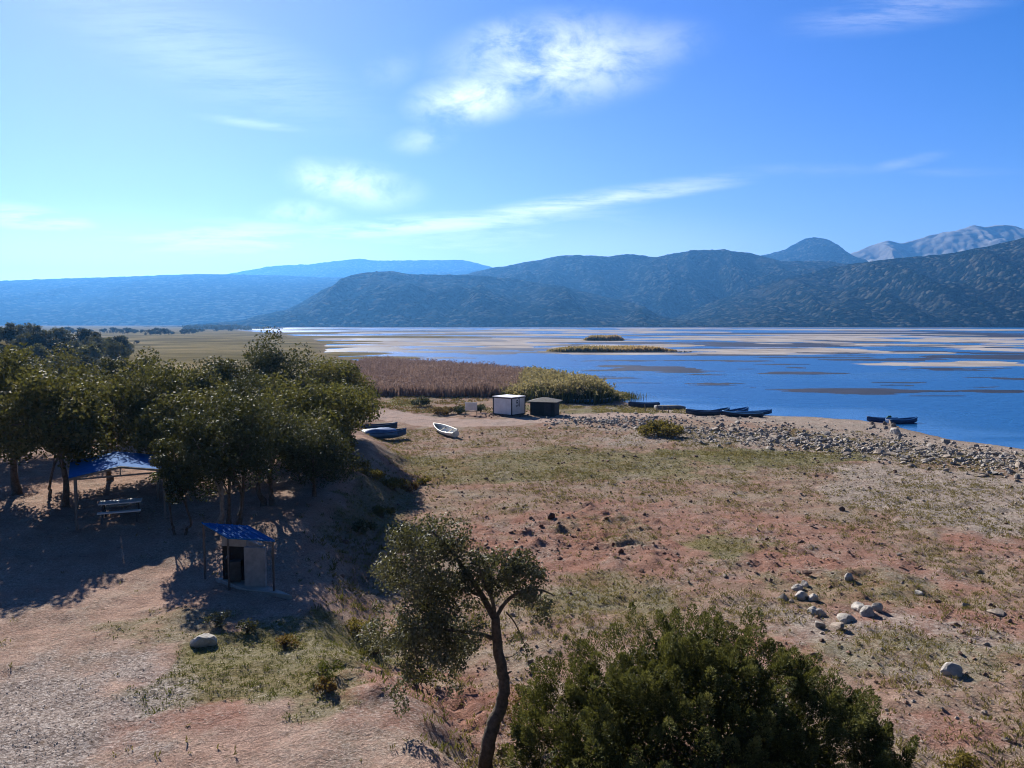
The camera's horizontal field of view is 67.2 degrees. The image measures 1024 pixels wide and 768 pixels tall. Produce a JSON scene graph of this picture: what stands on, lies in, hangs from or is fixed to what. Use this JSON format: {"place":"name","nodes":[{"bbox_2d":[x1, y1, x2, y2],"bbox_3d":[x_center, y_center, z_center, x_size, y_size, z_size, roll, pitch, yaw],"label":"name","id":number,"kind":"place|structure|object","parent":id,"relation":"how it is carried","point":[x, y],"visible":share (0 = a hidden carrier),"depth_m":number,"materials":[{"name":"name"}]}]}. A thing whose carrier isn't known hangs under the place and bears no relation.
{"place":"outdoors","nodes":[
{"label":"outdoors","id":0,"kind":"place"},
{"bbox_2d":[0,650,195,767],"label":"gravel","id":1,"kind":"structure","parent":0,"point":[76,711],"depth_m":18.98,"materials":[{"name":"gravel"}]},
{"bbox_2d":[0,274,344,325],"bbox_3d":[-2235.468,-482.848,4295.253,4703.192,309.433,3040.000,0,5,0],"label":"ridge","id":2,"kind":"structure","parent":0,"point":[174,300],"depth_m":3388.78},
{"bbox_2d":[230,259,491,277],"bbox_3d":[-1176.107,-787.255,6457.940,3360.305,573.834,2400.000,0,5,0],"label":"ridge","id":3,"kind":"structure","parent":0,"point":[345,268],"depth_m":6552.68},
{"bbox_2d":[261,329,518,358],"bbox_3d":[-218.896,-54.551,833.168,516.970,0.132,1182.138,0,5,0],"label":"marsh flats","id":4,"kind":"structure","parent":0,"point":[356,355],"depth_m":608.95,"materials":[{"name":"mud"},{"name":"water"}]},
{"bbox_2d":[144,271,721,326],"bbox_3d":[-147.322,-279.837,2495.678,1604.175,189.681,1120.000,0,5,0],"label":"spur hill","id":5,"kind":"structure","parent":0,"point":[382,299],"depth_m":2127.15,"materials":[{"name":"green plant"}]},
{"bbox_2d":[424,270,480,274],"bbox_3d":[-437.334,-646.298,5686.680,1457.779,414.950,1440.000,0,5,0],"label":"ridge","id":6,"kind":"structure","parent":0,"point":[454,273],"depth_m":5822.57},
{"bbox_2d":[376,394,529,412],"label":"rough grass","id":7,"kind":"structure","parent":0,"point":[435,407],"depth_m":105.09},
{"bbox_2d":[0,326,1023,767],"bbox_3d":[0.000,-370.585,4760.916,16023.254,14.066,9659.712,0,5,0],"label":"ground","id":8,"kind":"structure","parent":0,"point":[64,594],"depth_m":30.79,"materials":[{"name":"soil"}]},
{"bbox_2d":[1,326,20,343],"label":"hillock tree","id":9,"kind":"object","parent":8,"relation":"on","point":[10,333],"visible":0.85,"depth_m":182.28,"materials":[{"name":"green plant"}]},
{"bbox_2d":[9,331,32,349],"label":"hillock tree","id":10,"kind":"object","parent":8,"relation":"on","point":[20,338],"visible":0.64,"depth_m":174.87,"materials":[{"name":"green plant"}]},
{"bbox_2d":[0,344,57,495],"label":"oak tree","id":11,"kind":"object","parent":8,"relation":"on","point":[12,365],"visible":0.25,"depth_m":39.47,"materials":[{"name":"green plant"}]},
{"bbox_2d":[0,342,63,455],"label":"oak tree","id":12,"kind":"object","parent":8,"relation":"on","point":[36,366],"visible":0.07,"depth_m":50.85,"materials":[{"name":"green plant"}]},
{"bbox_2d":[19,343,49,364],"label":"hillock tree","id":13,"kind":"object","parent":8,"relation":"on","point":[40,349],"visible":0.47,"depth_m":149.85,"materials":[{"name":"green plant"}]},
{"bbox_2d":[23,322,48,335],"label":"hillock tree","id":14,"kind":"object","parent":8,"relation":"on","point":[34,328],"visible":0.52,"depth_m":197.34,"materials":[{"name":"green plant"}]},
{"bbox_2d":[25,331,49,347],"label":"hillock tree","id":15,"kind":"object","parent":8,"relation":"on","point":[38,338],"visible":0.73,"depth_m":174.19,"materials":[{"name":"green plant"}]},
{"bbox_2d":[14,393,101,497],"bbox_3d":[-22.854,3.178,38.938,3.925,5.989,3.684,0,5,0],"label":"oak tree","id":16,"kind":"object","parent":8,"relation":"on","point":[50,484],"visible":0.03,"depth_m":38.88,"materials":[{"name":"green plant"}]},
{"bbox_2d":[0,367,117,506],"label":"oak tree","id":17,"kind":"object","parent":8,"relation":"on","point":[82,417],"visible":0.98,"depth_m":35.83,"materials":[{"name":"green plant"}]},
{"bbox_2d":[47,327,74,343],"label":"hillock tree","id":18,"kind":"object","parent":8,"relation":"on","point":[60,334],"visible":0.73,"depth_m":211.10,"materials":[{"name":"green plant"}]},
{"bbox_2d":[50,341,72,359],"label":"hillock tree","id":19,"kind":"object","parent":8,"relation":"on","point":[65,346],"visible":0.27,"depth_m":166.24,"materials":[{"name":"green plant"}]},
{"bbox_2d":[27,342,116,397],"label":"oak tree","id":20,"kind":"object","parent":8,"relation":"on","point":[95,368],"visible":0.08,"depth_m":53.64,"materials":[{"name":"green plant"}]},
{"bbox_2d":[75,329,92,341],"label":"hillock tree","id":21,"kind":"object","parent":8,"relation":"on","point":[82,334],"visible":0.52,"depth_m":209.78,"materials":[{"name":"green plant"}]},
{"bbox_2d":[70,355,100,372],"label":"hillock tree","id":22,"kind":"object","parent":8,"relation":"on","point":[86,358],"visible":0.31,"depth_m":135.94,"materials":[{"name":"green plant"}]},
{"bbox_2d":[75,344,102,360],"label":"hillock tree","id":23,"kind":"object","parent":8,"relation":"on","point":[91,350],"visible":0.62,"depth_m":165.71,"materials":[{"name":"green plant"}]},
{"bbox_2d":[60,352,166,480],"bbox_3d":[-22.692,2.057,43.164,6.761,7.690,6.749,0,5,0],"label":"oak tree","id":24,"kind":"object","parent":8,"relation":"on","point":[121,395],"visible":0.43,"depth_m":42.14,"materials":[{"name":"green plant"}]},
{"bbox_2d":[104,335,128,348],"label":"hillock tree","id":25,"kind":"object","parent":8,"relation":"on","point":[118,339],"visible":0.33,"depth_m":202.95,"materials":[{"name":"green plant"}]},
{"bbox_2d":[68,451,165,530],"bbox_3d":[-18.361,4.835,35.998,3.996,2.760,4.440,-3,5,-29],"label":"picnic shelter","id":26,"kind":"object","parent":8,"relation":"on","point":[117,460],"visible":0.73,"depth_m":34.99,"materials":[{"name":"blue metal"}]},
{"bbox_2d":[103,338,131,364],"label":"hillock tree","id":27,"kind":"object","parent":8,"relation":"on","point":[117,348],"visible":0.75,"depth_m":170.41,"materials":[{"name":"green plant"}]},
{"bbox_2d":[97,498,142,523],"bbox_3d":[-17.867,5.765,35.167,1.750,0.852,1.720,-2,5,-22],"label":"picnic table","id":28,"kind":"object","parent":8,"relation":"on","point":[137,502],"visible":1,"depth_m":35.03,"materials":[{"name":"metal"}]},
{"bbox_2d":[91,346,166,433],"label":"oak tree","id":29,"kind":"object","parent":8,"relation":"on","point":[112,369],"visible":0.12,"depth_m":59.04,"materials":[{"name":"green plant"}]},
{"bbox_2d":[114,359,207,471],"bbox_3d":[-20.635,2.142,45.917,5.692,7.235,6.481,-4,6,-42],"label":"oak tree","id":30,"kind":"object","parent":8,"relation":"on","point":[162,381],"visible":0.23,"depth_m":44.55,"materials":[{"name":"green plant"}]},
{"bbox_2d":[112,390,226,493],"bbox_3d":[-17.773,3.146,40.374,5.322,5.910,5.250,4,6,45],"label":"oak tree","id":31,"kind":"object","parent":8,"relation":"on","point":[149,423],"visible":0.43,"depth_m":38.88,"materials":[{"name":"green plant"}]},
{"bbox_2d":[146,417,203,535],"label":"oak tree","id":32,"kind":"object","parent":8,"relation":"on","point":[161,461],"visible":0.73,"depth_m":32.54,"materials":[{"name":"green plant"}]},
{"bbox_2d":[150,366,228,397],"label":"oak tree","id":33,"kind":"object","parent":8,"relation":"on","point":[198,379],"visible":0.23,"depth_m":53.17,"materials":[{"name":"green plant"}]},
{"bbox_2d":[190,633,216,647],"bbox_3d":[-9.249,7.698,23.082,0.786,0.504,0.782,8,-3,-30],"label":"rock","id":34,"kind":"object","parent":8,"relation":"on","point":[204,640],"visible":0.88,"depth_m":22.77,"materials":[{"name":"stone"}]},
{"bbox_2d":[203,610,231,627],"bbox_3d":[-9.245,7.440,24.175,0.769,0.602,0.719,0,5,0],"label":"shrub","id":35,"kind":"object","parent":8,"relation":"on","point":[219,622],"visible":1,"depth_m":24.19,"materials":[{"name":"green plant"}]},
{"bbox_2d":[164,384,276,523],"bbox_3d":[-12.827,3.388,33.521,4.559,6.661,5.148,-4,6,-41],"label":"oak tree","id":36,"kind":"object","parent":8,"relation":"on","point":[193,418],"visible":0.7,"depth_m":32.55,"materials":[{"name":"green plant"}]},
{"bbox_2d":[188,355,258,394],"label":"oak tree","id":37,"kind":"object","parent":8,"relation":"on","point":[226,369],"visible":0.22,"depth_m":59.32,"materials":[{"name":"green plant"}]},
{"bbox_2d":[183,382,278,483],"bbox_3d":[-15.618,2.916,42.742,5.552,6.051,4.597,2,5,27],"label":"oak tree","id":38,"kind":"object","parent":8,"relation":"on","point":[210,392],"visible":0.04,"depth_m":42.44,"materials":[{"name":"green plant"}]},
{"bbox_2d":[175,386,289,524],"bbox_3d":[-12.334,3.356,34.018,4.681,6.574,5.658,0,5,0],"label":"oak tree","id":39,"kind":"object","parent":8,"relation":"on","point":[243,433],"visible":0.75,"depth_m":33.40,"materials":[{"name":"green plant"}]},
{"bbox_2d":[201,522,291,599],"bbox_3d":[-9.578,6.443,27.588,4.312,2.486,1.002,4,6,40],"label":"kiosk","id":40,"kind":"object","parent":8,"relation":"on","point":[244,559],"visible":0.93,"depth_m":27.54,"materials":[{"name":"concrete"}]},
{"bbox_2d":[235,617,259,632],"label":"shrub","id":41,"kind":"object","parent":8,"relation":"on","point":[249,626],"visible":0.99,"depth_m":23.76,"materials":[{"name":"green plant"}]},
{"bbox_2d":[218,368,283,406],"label":"tree","id":42,"kind":"object","parent":8,"relation":"on","point":[237,384],"visible":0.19,"depth_m":49.07,"materials":[{"name":"green plant"}]},
{"bbox_2d":[215,401,327,506],"bbox_3d":[-12.143,3.555,37.226,4.965,5.631,5.468,3,5,33],"label":"oak tree","id":43,"kind":"object","parent":8,"relation":"on","point":[291,440],"visible":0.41,"depth_m":37.34,"materials":[{"name":"green plant"}]},
{"bbox_2d":[230,326,315,390],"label":"oak tree","id":44,"kind":"object","parent":8,"relation":"on","point":[270,362],"visible":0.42,"depth_m":61.23,"materials":[{"name":"green plant"}]},
{"bbox_2d":[252,370,299,402],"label":"oak tree","id":45,"kind":"object","parent":8,"relation":"on","point":[269,379],"visible":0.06,"depth_m":51.34,"materials":[{"name":"green plant"}]},
{"bbox_2d":[274,633,301,648],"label":"shrub","id":46,"kind":"object","parent":8,"relation":"on","point":[281,641],"visible":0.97,"depth_m":22.75,"materials":[{"name":"green plant"}]},
{"bbox_2d":[273,405,342,483],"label":"oak tree","id":47,"kind":"object","parent":8,"relation":"on","point":[316,417],"visible":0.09,"depth_m":43.42,"materials":[{"name":"green plant"}]},
{"bbox_2d":[273,419,363,496],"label":"oak tree","id":48,"kind":"object","parent":8,"relation":"on","point":[328,452],"visible":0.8,"depth_m":38.68,"materials":[{"name":"green plant"}]},
{"bbox_2d":[261,374,384,433],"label":"oak tree","id":49,"kind":"object","parent":8,"relation":"on","point":[342,404],"visible":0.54,"depth_m":47.47,"materials":[{"name":"green plant"}]},
{"bbox_2d":[304,660,344,680],"bbox_3d":[-4.895,7.591,20.376,0.846,0.606,0.930,2,5,24],"label":"shrub","id":50,"kind":"object","parent":8,"relation":"on","point":[324,671],"visible":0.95,"depth_m":20.31,"materials":[{"name":"green plant"}]},
{"bbox_2d":[313,674,337,692],"bbox_3d":[-4.830,7.758,19.694,0.821,0.471,0.520,4,6,41],"label":"shrub","id":51,"kind":"object","parent":8,"relation":"on","point":[331,686],"visible":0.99,"depth_m":19.60,"materials":[{"name":"green plant"}]},
{"bbox_2d":[294,350,381,406],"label":"oak tree","id":52,"kind":"object","parent":8,"relation":"on","point":[342,372],"visible":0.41,"depth_m":59.80,"materials":[{"name":"green plant"}]},
{"bbox_2d":[322,429,358,474],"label":"oak tree","id":53,"kind":"object","parent":8,"relation":"on","point":[350,436],"visible":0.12,"depth_m":44.80,"materials":[{"name":"green plant"}]},
{"bbox_2d":[319,383,381,432],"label":"oak tree","id":54,"kind":"object","parent":8,"relation":"on","point":[369,395],"visible":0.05,"depth_m":54.98,"materials":[{"name":"green plant"}]},
{"bbox_2d":[340,454,370,470],"bbox_3d":[-9.660,4.820,46.731,2.356,1.173,1.976,0,5,0],"label":"shrub","id":55,"kind":"object","parent":8,"relation":"on","point":[364,463],"visible":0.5,"depth_m":46.64,"materials":[{"name":"green plant"}]},
{"bbox_2d":[345,617,369,636],"bbox_3d":[-5.185,8.125,25.856,0.849,0.657,0.973,4,6,42],"label":"shrub","id":56,"kind":"object","parent":8,"relation":"on","point":[354,623],"visible":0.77,"depth_m":25.69,"materials":[{"name":"green plant"}]},
{"bbox_2d":[351,519,377,533],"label":"shrub","id":57,"kind":"object","parent":8,"relation":"on","point":[355,528],"visible":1,"depth_m":38.10,"materials":[{"name":"green plant"}]},
{"bbox_2d":[358,468,386,480],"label":"shrub","id":58,"kind":"object","parent":8,"relation":"on","point":[377,473],"visible":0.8,"depth_m":47.45,"materials":[{"name":"green plant"}]},
{"bbox_2d":[357,633,394,655],"bbox_3d":[-4.346,8.431,24.816,1.312,0.827,1.231,0,5,0],"label":"shrub","id":59,"kind":"object","parent":8,"relation":"on","point":[375,651],"visible":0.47,"depth_m":24.76,"materials":[{"name":"green plant"}]},
{"bbox_2d":[360,422,397,428],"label":"rowing boat","id":60,"kind":"object","parent":8,"relation":"on","point":[389,425],"visible":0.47,"depth_m":77.69,"materials":[{"name":"blue paint"}]},
{"bbox_2d":[372,504,395,517],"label":"shrub","id":61,"kind":"object","parent":8,"relation":"on","point":[378,509],"visible":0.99,"depth_m":42.97,"materials":[{"name":"green plant"}]},
{"bbox_2d":[296,458,475,767],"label":"bank weeds","id":62,"kind":"object","parent":8,"relation":"on","point":[434,744],"visible":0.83,"depth_m":28.25,"materials":[{"name":"green plant"}]},
{"bbox_2d":[369,428,406,438],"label":"rowing boat","id":63,"kind":"object","parent":8,"relation":"on","point":[401,431],"visible":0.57,"depth_m":73.03,"materials":[{"name":"blue paint"}]},
{"bbox_2d":[360,427,397,436],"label":"blue tarpaulin","id":64,"kind":"object","parent":63,"relation":"on","point":[379,430],"visible":0.78,"depth_m":72.38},
{"bbox_2d":[381,477,410,491],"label":"shrub","id":65,"kind":"object","parent":8,"relation":"on","point":[394,482],"visible":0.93,"depth_m":48.21,"materials":[{"name":"green plant"}]},
{"bbox_2d":[397,665,442,686],"bbox_3d":[-2.758,8.743,22.953,1.439,0.714,1.072,0,5,0],"label":"shrub","id":66,"kind":"object","parent":8,"relation":"on","point":[429,673],"visible":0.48,"depth_m":22.90,"materials":[{"name":"green plant"}]},
{"bbox_2d":[411,395,430,405],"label":"shrub","id":67,"kind":"object","parent":8,"relation":"on","point":[423,401],"visible":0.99,"depth_m":100.62,"materials":[{"name":"green plant"}]},
{"bbox_2d":[350,356,525,396],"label":"brown reed bed","id":68,"kind":"object","parent":8,"relation":"on","point":[430,390],"visible":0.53,"depth_m":126.52,"materials":[{"name":"plant"}]},
{"bbox_2d":[350,356,539,390],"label":"brown reed plumes","id":69,"kind":"object","parent":68,"relation":"attached to","point":[483,381],"visible":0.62,"depth_m":138.69,"materials":[{"name":"plant"}]},
{"bbox_2d":[427,406,453,414],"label":"shrub","id":70,"kind":"object","parent":8,"relation":"on","point":[444,410],"visible":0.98,"depth_m":91.94,"materials":[{"name":"green plant"}]},
{"bbox_2d":[433,423,458,437],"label":"rowing boat","id":71,"kind":"object","parent":8,"relation":"on","point":[447,430],"visible":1,"depth_m":76.26,"materials":[{"name":"white paint"}]},
{"bbox_2d":[352,512,555,767],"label":"oak tree","id":72,"kind":"object","parent":8,"relation":"on","point":[424,635],"visible":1,"depth_m":17.64,"materials":[{"name":"green plant"}]},
{"bbox_2d":[465,402,476,415],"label":"notice board","id":73,"kind":"object","parent":8,"relation":"on","point":[470,406],"visible":0.88,"depth_m":90.75,"materials":[{"name":"metal"}]},
{"bbox_2d":[492,394,525,415],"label":"white cabin","id":74,"kind":"object","parent":8,"relation":"on","point":[510,405],"visible":0.95,"depth_m":90.59,"materials":[{"name":"metal"}]},
{"bbox_2d":[480,675,552,738],"bbox_3d":[0.147,8.596,20.468,1.963,1.712,2.059,0,5,0],"label":"shrub","id":75,"kind":"object","parent":8,"relation":"on","point":[514,703],"visible":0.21,"depth_m":20.32,"materials":[{"name":"green plant"}]},
{"bbox_2d":[526,397,562,416],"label":"black hut","id":76,"kind":"object","parent":8,"relation":"on","point":[544,406],"visible":0.94,"depth_m":91.19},
{"bbox_2d":[92,444,1023,723],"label":"green grass","id":77,"kind":"structure","parent":8,"relation":"on","point":[256,682],"depth_m":24.38,"materials":[{"name":"plant"}]},
{"bbox_2d":[499,365,628,399],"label":"reed plumes","id":78,"kind":"object","parent":8,"relation":"on","point":[564,380],"visible":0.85,"depth_m":111.37,"materials":[{"name":"plant"}]},
{"bbox_2d":[500,370,634,404],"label":"green reed bed","id":79,"kind":"object","parent":8,"relation":"on","point":[569,397],"visible":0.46,"depth_m":107.90,"materials":[{"name":"plant"}]},
{"bbox_2d":[182,323,983,329],"bbox_3d":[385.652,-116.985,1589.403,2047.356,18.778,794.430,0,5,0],"label":"woods","id":80,"kind":"object","parent":8,"relation":"on","point":[219,327],"visible":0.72,"depth_m":1667.30,"materials":[{"name":"green plant"}]},
{"bbox_2d":[559,404,686,413],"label":"grassy strip","id":81,"kind":"object","parent":8,"relation":"on","point":[596,408],"visible":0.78,"depth_m":99.53,"materials":[{"name":"green plant"}]},
{"bbox_2d":[628,401,659,407],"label":"rowing boat","id":82,"kind":"object","parent":8,"relation":"on","point":[642,404],"visible":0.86,"depth_m":104.22,"materials":[{"name":"blue paint"}]},
{"bbox_2d":[637,418,684,436],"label":"shrub","id":83,"kind":"object","parent":8,"relation":"on","point":[665,427],"visible":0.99,"depth_m":73.77,"materials":[{"name":"green plant"}]},
{"bbox_2d":[328,428,1023,767],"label":"earth lumps","id":84,"kind":"object","parent":8,"relation":"on","point":[807,572],"visible":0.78,"depth_m":37.76,"materials":[{"name":"soil"}]},
{"bbox_2d":[334,427,1023,767],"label":"field stones","id":85,"kind":"object","parent":8,"relation":"on","point":[982,712],"visible":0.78,"depth_m":36.51,"materials":[{"name":"beige stone"}]},
{"bbox_2d":[686,408,719,415],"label":"rowing boat","id":86,"kind":"object","parent":8,"relation":"on","point":[704,412],"visible":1,"depth_m":92.94,"materials":[{"name":"blue paint"}]},
{"bbox_2d":[495,601,919,767],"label":"shrub","id":87,"kind":"object","parent":8,"relation":"on","point":[647,698],"visible":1,"depth_m":17.34,"materials":[{"name":"green plant"}]},
{"bbox_2d":[722,410,763,416],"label":"rowing boat","id":88,"kind":"object","parent":8,"relation":"on","point":[742,414],"visible":1,"depth_m":93.25,"materials":[{"name":"blue paint"}]},
{"bbox_2d":[542,405,1023,485],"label":"shore rubble","id":89,"kind":"object","parent":8,"relation":"on","point":[783,436],"visible":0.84,"depth_m":70.94,"materials":[{"name":"stone"}]},
{"bbox_2d":[836,613,855,623],"bbox_3d":[12.267,8.683,28.367,0.545,0.477,0.602,4,-1,-25],"label":"rock","id":90,"kind":"object","parent":8,"relation":"on","point":[845,618],"visible":0.67,"depth_m":28.18,"materials":[{"name":"stone"}]},
{"bbox_2d":[859,605,874,616],"bbox_3d":[13.346,8.592,29.043,0.522,0.486,0.594,1,5,10],"label":"rock","id":91,"kind":"object","parent":8,"relation":"on","point":[866,611],"visible":0.93,"depth_m":28.85,"materials":[{"name":"stone"}]},
{"bbox_2d":[940,662,962,677],"bbox_3d":[13.753,8.998,24.077,0.597,0.581,0.626,5,9,36],"label":"rock","id":92,"kind":"object","parent":8,"relation":"on","point":[950,669],"visible":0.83,"depth_m":23.92,"materials":[{"name":"stone"}]},
{"bbox_2d":[940,749,984,767],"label":"shrub","id":93,"kind":"object","parent":8,"relation":"on","point":[964,761],"visible":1,"depth_m":18.53,"materials":[{"name":"green plant"}]},
{"bbox_2d":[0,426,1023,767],"bbox_3d":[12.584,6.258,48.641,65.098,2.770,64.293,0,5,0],"label":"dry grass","id":94,"kind":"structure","parent":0,"point":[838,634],"depth_m":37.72,"materials":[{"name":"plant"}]},
{"bbox_2d":[0,0,1023,280],"label":"sky","id":95,"kind":"structure","parent":0,"point":[138,137],"materials":[{"name":"blue"}]},
{"bbox_2d":[238,328,1023,448],"bbox_3d":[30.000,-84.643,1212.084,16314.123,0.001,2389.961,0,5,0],"label":"lake water","id":96,"kind":"structure","parent":0,"point":[989,418],"depth_m":158.13,"materials":[{"name":"blue liquid"}]},
{"bbox_2d":[654,405,685,409],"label":"rowing boat","id":97,"kind":"object","parent":96,"relation":"on","point":[671,407],"visible":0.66,"depth_m":102.25,"materials":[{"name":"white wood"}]},
{"bbox_2d":[324,329,1023,395],"bbox_3d":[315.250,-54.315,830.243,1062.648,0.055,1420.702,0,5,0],"label":"sandbar","id":98,"kind":"structure","parent":96,"relation":"on","point":[859,391],"depth_m":302.02,"materials":[{"name":"sand"}]},
{"bbox_2d":[885,416,917,423],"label":"rowing boat","id":99,"kind":"object","parent":96,"relation":"on","point":[906,420],"visible":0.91,"depth_m":89.22,"materials":[{"name":"blue paint"}]},
{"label":"reed island","id":100,"kind":"structure","parent":96,"relation":"on","visible":0},
{"bbox_2d":[546,345,676,351],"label":"reed island reeds","id":101,"kind":"object","parent":100,"relation":"on","point":[604,348],"visible":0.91,"depth_m":302.38,"materials":[{"name":"plant"}]},
{"bbox_2d":[462,249,847,317],"bbox_3d":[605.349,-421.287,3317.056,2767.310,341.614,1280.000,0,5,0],"label":"hill","id":102,"kind":"structure","parent":0,"point":[674,285],"depth_m":3151.11,"materials":[{"name":"plant"},{"name":"scrub"}]},
{"bbox_2d":[311,328,1023,366],"bbox_3d":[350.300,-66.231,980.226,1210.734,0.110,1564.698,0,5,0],"label":"mud flats","id":103,"kind":"structure","parent":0,"point":[524,341],"depth_m":477.76,"materials":[{"name":"soil"}]},
{"bbox_2d":[761,237,867,263],"bbox_3d":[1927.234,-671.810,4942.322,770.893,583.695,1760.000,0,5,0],"label":"cone mountain","id":104,"kind":"structure","parent":0,"point":[814,249],"depth_m":4905.62,"materials":[{"name":"stone"}]},
{"bbox_2d":[664,238,1023,326],"bbox_3d":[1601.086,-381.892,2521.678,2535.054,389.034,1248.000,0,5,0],"label":"hill","id":105,"kind":"structure","parent":0,"point":[982,286],"depth_m":2211.06,"materials":[{"name":"plant"},{"name":"scrub"}]},
{"bbox_2d":[850,225,1023,261],"bbox_3d":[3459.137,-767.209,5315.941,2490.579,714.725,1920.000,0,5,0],"label":"limestone mountain","id":106,"kind":"structure","parent":0,"point":[969,237],"depth_m":5387.13,"materials":[{"name":"stone"}]},
{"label":"small reed island","id":107,"kind":"structure","parent":0,"visible":0},
{"bbox_2d":[583,334,624,340],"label":"reed island reeds","id":108,"kind":"object","parent":107,"relation":"on","point":[612,337],"visible":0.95,"depth_m":497.52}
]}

